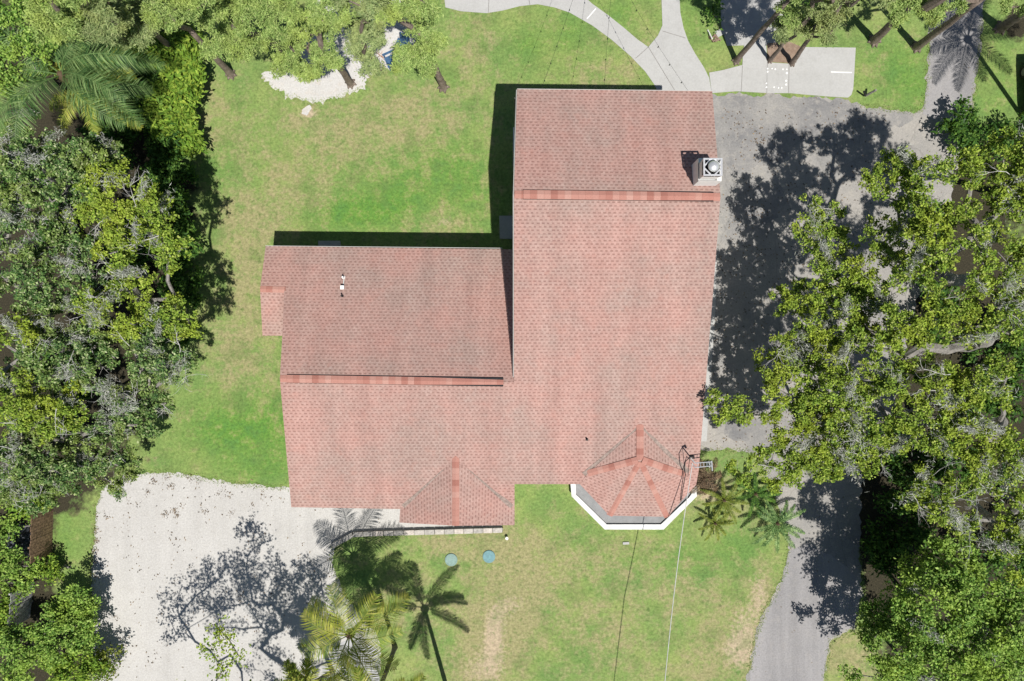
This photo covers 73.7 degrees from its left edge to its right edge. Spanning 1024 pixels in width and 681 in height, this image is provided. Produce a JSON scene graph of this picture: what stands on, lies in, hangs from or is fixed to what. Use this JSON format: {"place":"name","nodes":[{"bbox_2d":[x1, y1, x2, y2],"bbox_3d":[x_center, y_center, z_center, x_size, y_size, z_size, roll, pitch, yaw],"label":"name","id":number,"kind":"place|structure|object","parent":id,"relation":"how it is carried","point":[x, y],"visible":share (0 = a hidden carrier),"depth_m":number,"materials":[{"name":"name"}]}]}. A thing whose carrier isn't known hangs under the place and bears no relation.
{"place":"outdoors","nodes":[
{"label":"outdoors","id":0,"kind":"place"},
{"bbox_2d":[260,89,722,529],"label":"house","id":1,"kind":"structure","parent":0,"point":[565,340],"depth_m":33.58,"materials":[{"name":"tile"}]},
{"bbox_2d":[681,455,712,499],"bbox_3d":[9.214,6.897,34.080,1.404,1.676,2.675,0,90,0],"label":"service mast","id":2,"kind":"object","parent":1,"relation":"attached to","point":[693,457],"visible":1,"depth_m":33.66,"materials":[{"name":"metal"}]},
{"bbox_2d":[665,463,692,678],"bbox_3d":[7.723,14.377,32.677,0.327,2.188,16.810,7,90,0],"label":"power line","id":3,"kind":"object","parent":2,"relation":"attached to","point":[676,571],"visible":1,"depth_m":33.57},
{"bbox_2d":[0,0,1023,680],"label":"ground","id":4,"kind":"structure","parent":0,"point":[564,586],"depth_m":38.10,"materials":[{"name":"green plant"}]},
{"bbox_2d":[0,514,30,548],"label":"bush","id":5,"kind":"object","parent":4,"relation":"on","point":[7,527],"visible":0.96,"depth_m":36.84,"materials":[{"name":"green plant"}]},
{"bbox_2d":[0,584,32,635],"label":"bush","id":6,"kind":"object","parent":4,"relation":"on","point":[5,602],"visible":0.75,"depth_m":36.52,"materials":[{"name":"green plant"}]},
{"bbox_2d":[7,582,32,626],"bbox_3d":[-26.852,14.487,37.235,0.141,1.729,1.988,5,90,0],"label":"grey fence","id":7,"kind":"object","parent":4,"relation":"on","point":[23,610],"visible":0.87,"depth_m":37.25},
{"bbox_2d":[0,545,44,597],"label":"bush","id":8,"kind":"object","parent":4,"relation":"on","point":[10,567],"visible":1,"depth_m":36.48,"materials":[{"name":"green plant"}]},
{"bbox_2d":[7,524,38,556],"bbox_3d":[-27.209,11.159,37.651,1.900,0.938,1.800,0,90,0],"label":"tarp heap","id":9,"kind":"object","parent":4,"relation":"on","point":[23,539],"visible":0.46,"depth_m":37.60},
{"bbox_2d":[0,489,53,524],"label":"bush","id":10,"kind":"object","parent":4,"relation":"on","point":[20,513],"visible":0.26,"depth_m":36.48,"materials":[{"name":"green plant"}]},
{"bbox_2d":[0,622,58,680],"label":"bush","id":11,"kind":"object","parent":4,"relation":"on","point":[24,664],"visible":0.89,"depth_m":35.79,"materials":[{"name":"green plant"}]},
{"bbox_2d":[0,0,68,105],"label":"broadleaf tree","id":12,"kind":"object","parent":4,"relation":"on","point":[14,14],"visible":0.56,"depth_m":30.69,"materials":[{"name":"green plant"}]},
{"bbox_2d":[0,170,73,245],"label":"shrub","id":13,"kind":"object","parent":4,"relation":"on","point":[43,178],"visible":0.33,"depth_m":36.68,"materials":[{"name":"green plant"}]},
{"bbox_2d":[28,502,52,563],"bbox_3d":[-25.694,10.260,37.208,0.158,1.785,3.295,1,90,0],"label":"board fence","id":14,"kind":"object","parent":4,"relation":"on","point":[42,524],"visible":0.74,"depth_m":37.18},
{"bbox_2d":[0,310,90,445],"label":"oak tree","id":15,"kind":"object","parent":4,"relation":"on","point":[24,404],"visible":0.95,"depth_m":30.18,"materials":[{"name":"green plant"}]},
{"bbox_2d":[25,553,70,586],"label":"bush","id":16,"kind":"object","parent":4,"relation":"on","point":[51,570],"visible":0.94,"depth_m":37.10,"materials":[{"name":"green plant"}]},
{"bbox_2d":[0,419,106,518],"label":"oak tree","id":17,"kind":"object","parent":4,"relation":"on","point":[10,484],"visible":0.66,"depth_m":32.42,"materials":[{"name":"green plant"}]},
{"bbox_2d":[0,186,107,325],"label":"oak tree","id":18,"kind":"object","parent":4,"relation":"on","point":[40,297],"visible":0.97,"depth_m":29.84,"materials":[{"name":"green plant"}]},
{"bbox_2d":[3,288,121,396],"bbox_3d":[-20.746,0.279,33.508,7.094,9.615,5.330,0,90,0],"label":"oak tree","id":19,"kind":"object","parent":4,"relation":"on","point":[62,343],"visible":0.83,"depth_m":30.48,"materials":[{"name":"green plant"}]},
{"bbox_2d":[22,0,102,49],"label":"cypress tree","id":20,"kind":"object","parent":4,"relation":"on","point":[67,16],"visible":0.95,"depth_m":28.55,"materials":[{"name":"green plant"}]},
{"bbox_2d":[24,590,102,669],"bbox_3d":[-23.518,15.236,36.612,3.746,3.226,3.926,0,90,0],"label":"bush","id":21,"kind":"object","parent":4,"relation":"on","point":[55,625],"visible":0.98,"depth_m":35.77,"materials":[{"name":"green plant"}]},
{"bbox_2d":[0,100,130,222],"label":"oak tree","id":22,"kind":"object","parent":4,"relation":"on","point":[21,161],"visible":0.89,"depth_m":29.51,"materials":[{"name":"green plant"}]},
{"bbox_2d":[28,338,109,416],"bbox_3d":[-23.778,1.808,37.030,4.357,2.441,4.774,0,90,0],"label":"shrub","id":23,"kind":"object","parent":4,"relation":"on","point":[81,396],"visible":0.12,"depth_m":36.58,"materials":[{"name":"green plant"}]},
{"bbox_2d":[0,407,146,501],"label":"oak tree","id":24,"kind":"object","parent":4,"relation":"on","point":[120,460],"visible":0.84,"depth_m":32.41,"materials":[{"name":"green plant"}]},
{"bbox_2d":[48,582,102,627],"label":"bush","id":25,"kind":"object","parent":4,"relation":"on","point":[79,597],"visible":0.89,"depth_m":36.03,"materials":[{"name":"green plant"}]},
{"bbox_2d":[42,645,113,680],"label":"bush","id":26,"kind":"object","parent":4,"relation":"on","point":[59,671],"visible":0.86,"depth_m":36.20,"materials":[{"name":"green plant"}]},
{"bbox_2d":[0,3,165,144],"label":"palm tree","id":27,"kind":"object","parent":4,"relation":"on","point":[63,76],"visible":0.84,"depth_m":31.11,"materials":[{"name":"plant"}]},
{"bbox_2d":[30,40,143,136],"bbox_3d":[-20.835,-12.484,35.405,5.042,5.683,4.755,0,90,0],"label":"palm tree","id":28,"kind":"object","parent":4,"relation":"on","point":[95,126],"visible":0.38,"depth_m":33.30,"materials":[{"name":"plant"}]},
{"bbox_2d":[75,118,139,169],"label":"shrub","id":29,"kind":"object","parent":4,"relation":"on","point":[108,133],"visible":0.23,"depth_m":36.59,"materials":[{"name":"green plant"}]},
{"bbox_2d":[59,155,179,251],"bbox_3d":[-18.278,-5.965,33.222,7.036,10.230,4.223,0,90,0],"label":"oak tree","id":30,"kind":"object","parent":4,"relation":"on","point":[151,204],"visible":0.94,"depth_m":29.19,"materials":[{"name":"green plant"}]},
{"bbox_2d":[89,218,155,280],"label":"shrub","id":31,"kind":"object","parent":4,"relation":"on","point":[139,260],"visible":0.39,"depth_m":36.44,"materials":[{"name":"green plant"}]},
{"bbox_2d":[77,0,170,53],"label":"cypress tree","id":32,"kind":"object","parent":4,"relation":"on","point":[120,14],"visible":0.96,"depth_m":28.99,"materials":[{"name":"green plant"}]},
{"bbox_2d":[106,87,159,155],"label":"shrub","id":33,"kind":"object","parent":4,"relation":"on","point":[128,132],"visible":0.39,"depth_m":36.70,"materials":[{"name":"green plant"}]},
{"bbox_2d":[67,215,203,344],"bbox_3d":[-17.414,-2.548,33.045,6.967,10.627,5.641,0,90,0],"label":"oak tree","id":34,"kind":"object","parent":4,"relation":"on","point":[145,311],"visible":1,"depth_m":29.85,"materials":[{"name":"green plant"}]},
{"bbox_2d":[116,32,167,88],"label":"shrub","id":35,"kind":"object","parent":4,"relation":"on","point":[154,76],"visible":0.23,"depth_m":36.70,"materials":[{"name":"green plant"}]},
{"bbox_2d":[88,317,208,442],"bbox_3d":[-16.758,1.355,33.799,5.652,9.022,6.046,42,90,0],"label":"oak tree","id":36,"kind":"object","parent":4,"relation":"on","point":[142,376],"visible":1,"depth_m":30.35,"materials":[{"name":"green plant"}]},
{"bbox_2d":[126,302,196,358],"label":"shrub","id":37,"kind":"object","parent":4,"relation":"on","point":[182,343],"visible":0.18,"depth_m":36.94,"materials":[{"name":"green plant"}]},
{"bbox_2d":[132,153,198,228],"bbox_3d":[-18.687,-7.990,37.008,3.647,2.464,4.075,0,90,0],"label":"shrub","id":38,"kind":"object","parent":4,"relation":"on","point":[177,173],"visible":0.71,"depth_m":36.55,"materials":[{"name":"green plant"}]},
{"bbox_2d":[140,112,193,167],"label":"shrub","id":39,"kind":"object","parent":4,"relation":"on","point":[155,148],"visible":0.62,"depth_m":36.36,"materials":[{"name":"green plant"}]},
{"bbox_2d":[128,21,208,160],"bbox_3d":[-18.352,-13.403,36.767,4.552,2.961,7.598,0,90,0],"label":"hedge","id":40,"kind":"object","parent":4,"relation":"on","point":[178,93],"visible":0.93,"depth_m":35.97,"materials":[{"name":"green plant"}]},
{"bbox_2d":[155,256,206,313],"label":"shrub","id":41,"kind":"object","parent":4,"relation":"on","point":[178,284],"visible":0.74,"depth_m":36.85,"materials":[{"name":"green plant"}]},
{"bbox_2d":[157,209,204,277],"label":"shrub","id":42,"kind":"object","parent":4,"relation":"on","point":[182,229],"visible":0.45,"depth_m":36.85,"materials":[{"name":"green plant"}]},
{"bbox_2d":[139,0,236,79],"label":"cypress tree","id":43,"kind":"object","parent":4,"relation":"on","point":[171,17],"visible":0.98,"depth_m":29.70,"materials":[{"name":"green plant"}]},
{"bbox_2d":[184,614,302,680],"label":"broadleaf tree","id":44,"kind":"object","parent":4,"relation":"on","point":[216,633],"visible":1,"depth_m":30.66,"materials":[{"name":"plant"}]},
{"bbox_2d":[193,0,295,63],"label":"cypress tree","id":45,"kind":"object","parent":4,"relation":"on","point":[236,12],"visible":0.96,"depth_m":29.31,"materials":[{"name":"green plant"}]},
{"bbox_2d":[91,472,501,680],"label":"gravel yard","id":46,"kind":"structure","parent":4,"relation":"on","point":[217,545],"depth_m":38.09,"materials":[{"name":"gravel"}]},
{"bbox_2d":[89,640,127,680],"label":"bush","id":47,"kind":"object","parent":46,"relation":"on","point":[104,658],"visible":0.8,"depth_m":36.86,"materials":[{"name":"green plant"}]},
{"bbox_2d":[89,473,264,620],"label":"leaf litter","id":48,"kind":"object","parent":46,"relation":"on","point":[163,514],"visible":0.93,"depth_m":38.06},
{"bbox_2d":[274,657,342,680],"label":"palm tree","id":49,"kind":"object","parent":46,"relation":"on","point":[306,671],"visible":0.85,"depth_m":34.04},
{"bbox_2d":[322,637,379,680],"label":"sand patch","id":50,"kind":"object","parent":46,"relation":"on","point":[325,664],"visible":0.36,"depth_m":38.09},
{"bbox_2d":[262,0,416,103],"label":"sand patch","id":51,"kind":"object","parent":4,"relation":"on","point":[331,82],"visible":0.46,"depth_m":38.09,"materials":[{"name":"sand"}]},
{"bbox_2d":[254,0,361,89],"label":"cypress tree","id":52,"kind":"object","parent":51,"relation":"on","point":[291,39],"visible":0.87,"depth_m":30.80,"materials":[{"name":"green plant"}]},
{"bbox_2d":[331,0,390,81],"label":"cypress tree","id":53,"kind":"object","parent":51,"relation":"on","point":[364,30],"visible":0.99,"depth_m":31.73,"materials":[{"name":"green needle"},{"name":"bark"}]},
{"bbox_2d":[382,49,399,70],"bbox_3d":[-6.567,-15.549,37.557,0.914,1.086,0.850,-25,90,0],"label":"beach chair","id":54,"kind":"object","parent":51,"relation":"on","point":[388,59],"visible":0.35,"depth_m":37.75,"materials":[{"name":"blue plastic"}]},
{"bbox_2d":[296,583,410,680],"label":"palm tree","id":55,"kind":"object","parent":4,"relation":"on","point":[353,630],"visible":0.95,"depth_m":32.17,"materials":[{"name":"plant"}]},
{"bbox_2d":[338,644,425,680],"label":"palm tree","id":56,"kind":"object","parent":4,"relation":"on","point":[358,673],"visible":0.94,"depth_m":31.05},
{"bbox_2d":[371,0,449,93],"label":"cypress tree","id":57,"kind":"object","parent":4,"relation":"on","point":[422,56],"visible":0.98,"depth_m":32.18,"materials":[{"name":"green plant"}]},
{"bbox_2d":[331,527,502,547],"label":"retaining wall","id":58,"kind":"structure","parent":4,"relation":"on","point":[416,532],"depth_m":37.83,"materials":[{"name":"concrete"}]},
{"bbox_2d":[445,553,456,565],"bbox_3d":[-3.392,12.230,38.075,0.700,0.091,0.700,0,90,0],"label":"septic lid","id":59,"kind":"object","parent":4,"relation":"on","point":[450,559],"visible":1,"depth_m":38.04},
{"bbox_2d":[483,550,494,562],"bbox_3d":[-1.286,12.051,38.075,0.700,0.091,0.700,0,90,0],"label":"septic lid","id":60,"kind":"object","parent":4,"relation":"on","point":[488,556],"visible":1,"depth_m":38.04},
{"bbox_2d":[86,10,986,679],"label":"grass fringe","id":61,"kind":"object","parent":4,"relation":"on","point":[702,446],"depth_m":38.07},
{"bbox_2d":[689,457,721,494],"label":"shrub","id":62,"kind":"object","parent":4,"relation":"on","point":[706,485],"visible":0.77,"depth_m":36.98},
{"bbox_2d":[701,248,716,440],"bbox_3d":[10.016,-0.446,38.103,2.892,0.050,12.140,0,90,0],"label":"side strip","id":63,"kind":"object","parent":4,"relation":"on","point":[705,412],"visible":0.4,"depth_m":38.08,"materials":[{"name":"concrete"}]},
{"bbox_2d":[701,0,727,33],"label":"shrub","id":64,"kind":"object","parent":4,"relation":"on","point":[708,9],"visible":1,"depth_m":37.57,"materials":[{"name":"green plant"}]},
{"bbox_2d":[698,507,733,540],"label":"palm","id":65,"kind":"object","parent":4,"relation":"on","point":[722,521],"visible":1,"depth_m":37.38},
{"bbox_2d":[707,28,725,41],"bbox_3d":[11.423,-17.014,37.925,0.992,0.310,0.770,-9,90,0],"label":"garden debris","id":66,"kind":"object","parent":4,"relation":"on","point":[719,33],"visible":1,"depth_m":38.02,"materials":[{"name":"white paint"}]},
{"bbox_2d":[700,478,749,523],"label":"palm","id":67,"kind":"object","parent":4,"relation":"on","point":[722,498],"visible":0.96,"depth_m":37.06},
{"bbox_2d":[720,0,782,45],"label":"garden pad","id":68,"kind":"object","parent":4,"relation":"on","point":[746,20],"visible":0.65,"depth_m":38.08,"materials":[{"name":"concrete"}]},
{"bbox_2d":[731,472,781,517],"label":"palm","id":69,"kind":"object","parent":4,"relation":"on","point":[762,492],"visible":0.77,"depth_m":37.14,"materials":[{"name":"green plant"}]},
{"bbox_2d":[731,0,802,65],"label":"cypress tree","id":70,"kind":"object","parent":4,"relation":"on","point":[788,8],"visible":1,"depth_m":32.01,"materials":[{"name":"green plant"}]},
{"bbox_2d":[747,500,805,552],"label":"palm","id":71,"kind":"object","parent":4,"relation":"on","point":[784,515],"visible":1,"depth_m":36.88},
{"bbox_2d":[709,43,855,97],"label":"patio","id":72,"kind":"structure","parent":4,"relation":"on","point":[810,73],"depth_m":38.08,"materials":[{"name":"concrete"}]},
{"bbox_2d":[765,68,787,88],"bbox_3d":[14.752,-14.623,38.065,1.259,0.030,1.162,0,90,0],"label":"access cover","id":73,"kind":"object","parent":72,"relation":"on","point":[776,77],"visible":1,"depth_m":38.06,"materials":[{"name":"concrete"}]},
{"bbox_2d":[767,42,800,62],"bbox_3d":[15.168,-16.104,38.104,1.873,0.050,1.250,0,90,0],"label":"mulch bed","id":74,"kind":"object","parent":4,"relation":"on","point":[787,52],"visible":0.73,"depth_m":38.08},
{"bbox_2d":[766,0,899,63],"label":"cypress tree","id":75,"kind":"object","parent":74,"relation":"on","point":[782,37],"visible":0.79,"depth_m":33.17,"materials":[{"name":"green plant"}]},
{"bbox_2d":[703,338,887,494],"bbox_3d":[13.525,4.805,34.121,7.080,8.414,9.454,-41,90,0],"label":"oak tree","id":76,"kind":"object","parent":4,"relation":"on","point":[814,419],"visible":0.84,"depth_m":31.61,"materials":[{"name":"green plant"}]},
{"bbox_2d":[788,0,859,66],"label":"cypress tree","id":77,"kind":"object","parent":4,"relation":"on","point":[828,25],"visible":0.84,"depth_m":32.00,"materials":[{"name":"green plant"}]},
{"bbox_2d":[700,0,984,680],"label":"parking area","id":78,"kind":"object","parent":4,"relation":"on","point":[828,521],"visible":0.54,"depth_m":38.09,"materials":[{"name":"asphalt"}]},
{"bbox_2d":[903,193,947,252],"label":"shrub","id":79,"kind":"object","parent":78,"relation":"on","point":[911,209],"visible":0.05,"depth_m":36.82,"materials":[{"name":"green plant"}]},
{"bbox_2d":[859,511,902,582],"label":"shrub","id":80,"kind":"object","parent":4,"relation":"on","point":[868,549],"visible":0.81,"depth_m":37.00,"materials":[{"name":"green plant"}]},
{"bbox_2d":[837,616,932,680],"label":"broadleaf tree","id":81,"kind":"object","parent":4,"relation":"on","point":[888,665],"visible":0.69,"depth_m":33.78,"materials":[{"name":"green plant"}]},
{"bbox_2d":[751,262,1023,414],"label":"oak tree","id":82,"kind":"object","parent":4,"relation":"on","point":[857,325],"visible":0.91,"depth_m":29.78,"materials":[{"name":"green plant"}]},
{"bbox_2d":[865,413,919,474],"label":"shrub","id":83,"kind":"object","parent":4,"relation":"on","point":[894,463],"visible":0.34,"depth_m":36.85,"materials":[{"name":"green plant"}]},
{"bbox_2d":[866,515,945,584],"bbox_3d":[21.351,11.601,37.038,4.412,2.430,3.680,-26,90,0],"label":"shrub","id":84,"kind":"object","parent":4,"relation":"on","point":[900,550],"visible":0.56,"depth_m":36.69,"materials":[{"name":"green plant"}]},
{"bbox_2d":[872,453,940,547],"bbox_3d":[21.346,8.830,37.119,3.649,2.266,5.285,26,90,0],"label":"shrub","id":85,"kind":"object","parent":4,"relation":"on","point":[905,483],"visible":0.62,"depth_m":36.74,"materials":[{"name":"green plant"}]},
{"bbox_2d":[789,120,1023,313],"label":"oak tree","id":86,"kind":"object","parent":4,"relation":"on","point":[925,261],"visible":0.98,"depth_m":29.02,"materials":[{"name":"green plant"}]},
{"bbox_2d":[867,0,948,47],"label":"cypress tree","id":87,"kind":"object","parent":4,"relation":"on","point":[901,10],"visible":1,"depth_m":31.36,"materials":[{"name":"green plant"}]},
{"bbox_2d":[813,344,1020,481],"bbox_3d":[18.163,2.842,33.072,9.656,10.415,6.508,0,90,0],"label":"oak tree","id":88,"kind":"object","parent":4,"relation":"on","point":[997,433],"visible":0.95,"depth_m":29.11,"materials":[{"name":"green plant"}]},
{"bbox_2d":[852,534,997,655],"bbox_3d":[19.574,12.164,34.004,4.937,8.553,6.682,0,90,0],"label":"broadleaf tree","id":89,"kind":"object","parent":4,"relation":"on","point":[947,578],"visible":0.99,"depth_m":30.85,"materials":[{"name":"green plant"}]},
{"bbox_2d":[898,433,978,492],"bbox_3d":[23.217,6.630,36.988,4.027,2.512,3.654,31,90,0],"label":"shrub","id":90,"kind":"object","parent":4,"relation":"on","point":[942,471],"visible":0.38,"depth_m":36.39,"materials":[{"name":"green plant"}]},
{"bbox_2d":[909,0,983,53],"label":"cypress tree","id":91,"kind":"object","parent":4,"relation":"on","point":[920,44],"visible":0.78,"depth_m":32.56,"materials":[{"name":"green plant"}]},
{"bbox_2d":[914,260,980,342],"bbox_3d":[23.022,-1.856,37.118,3.303,2.265,4.676,-30,90,0],"label":"shrub","id":92,"kind":"object","parent":4,"relation":"on","point":[946,293],"visible":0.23,"depth_m":36.55,"materials":[{"name":"green plant"}]},
{"bbox_2d":[930,93,983,161],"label":"shrub","id":93,"kind":"object","parent":4,"relation":"on","point":[954,127],"visible":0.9,"depth_m":36.84,"materials":[{"name":"green plant"}]},
{"bbox_2d":[891,440,1023,587],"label":"oak tree","id":94,"kind":"object","parent":4,"relation":"on","point":[946,516],"visible":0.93,"depth_m":30.25,"materials":[{"name":"green plant"}]},
{"bbox_2d":[892,576,1023,680],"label":"broadleaf tree","id":95,"kind":"object","parent":4,"relation":"on","point":[1004,648],"visible":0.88,"depth_m":30.67,"materials":[{"name":"green plant"}]},
{"bbox_2d":[941,363,1023,423],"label":"shrub","id":96,"kind":"object","parent":4,"relation":"on","point":[993,410],"visible":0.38,"depth_m":36.37,"materials":[{"name":"green plant"}]},
{"bbox_2d":[956,111,1023,162],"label":"shrub","id":97,"kind":"object","parent":4,"relation":"on","point":[990,129],"visible":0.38,"depth_m":36.56,"materials":[{"name":"green plant"}]},
{"bbox_2d":[960,306,1023,382],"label":"shrub","id":98,"kind":"object","parent":4,"relation":"on","point":[1015,353],"visible":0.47,"depth_m":36.20,"materials":[{"name":"green plant"}]},
{"bbox_2d":[963,530,1023,589],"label":"shrub","id":99,"kind":"object","parent":4,"relation":"on","point":[996,562],"visible":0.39,"depth_m":36.30,"materials":[{"name":"green plant"}]},
{"bbox_2d":[982,136,1023,314],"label":"oak tree","id":100,"kind":"object","parent":4,"relation":"on","point":[1019,193],"visible":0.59,"depth_m":28.50,"materials":[{"name":"green plant"}]},
{"bbox_2d":[992,0,1023,35],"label":"cypress tree","id":101,"kind":"object","parent":4,"relation":"on","point":[1001,27],"visible":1,"depth_m":34.40,"materials":[{"name":"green plant"}]},
{"bbox_2d":[993,434,1023,535],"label":"shrub","id":102,"kind":"object","parent":4,"relation":"on","point":[999,475],"visible":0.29,"depth_m":36.62,"materials":[{"name":"green plant"}]},
{"bbox_2d":[445,0,710,90],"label":"path","id":103,"kind":"structure","parent":0,"point":[681,58],"depth_m":38.08,"materials":[{"name":"concrete"}]},
{"bbox_2d":[724,417,767,440],"bbox_3d":[13.063,4.944,38.112,2.439,0.050,1.376,0,90,0],"label":"parking area","id":104,"kind":"object","parent":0,"point":[758,430],"visible":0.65,"depth_m":38.09,"materials":[{"name":"concrete"}]},
{"bbox_2d":[733,181,787,240],"bbox_3d":[13.874,-7.210,38.112,3.053,0.050,3.386,0,90,0],"label":"parking area","id":105,"kind":"object","parent":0,"point":[766,194],"visible":1,"depth_m":38.09,"materials":[{"name":"asphalt"}]},
{"bbox_2d":[750,544,860,680],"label":"driveway","id":106,"kind":"structure","parent":0,"point":[812,610],"depth_m":38.09,"materials":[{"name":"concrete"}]},
{"bbox_2d":[713,94,912,176],"bbox_3d":[16.744,-11.446,38.112,11.307,0.050,4.645,0,90,0],"label":"parking area","id":107,"kind":"object","parent":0,"point":[774,122],"visible":0.93,"depth_m":38.09,"materials":[{"name":"concrete"}]},
{"bbox_2d":[89,97,891,677],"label":"leaf litter","id":108,"kind":"object","parent":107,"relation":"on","point":[717,339],"visible":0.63,"depth_m":38.06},
{"bbox_2d":[923,0,983,123],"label":"driveway","id":109,"kind":"structure","parent":0,"point":[954,47],"depth_m":38.09,"materials":[{"name":"concrete"}]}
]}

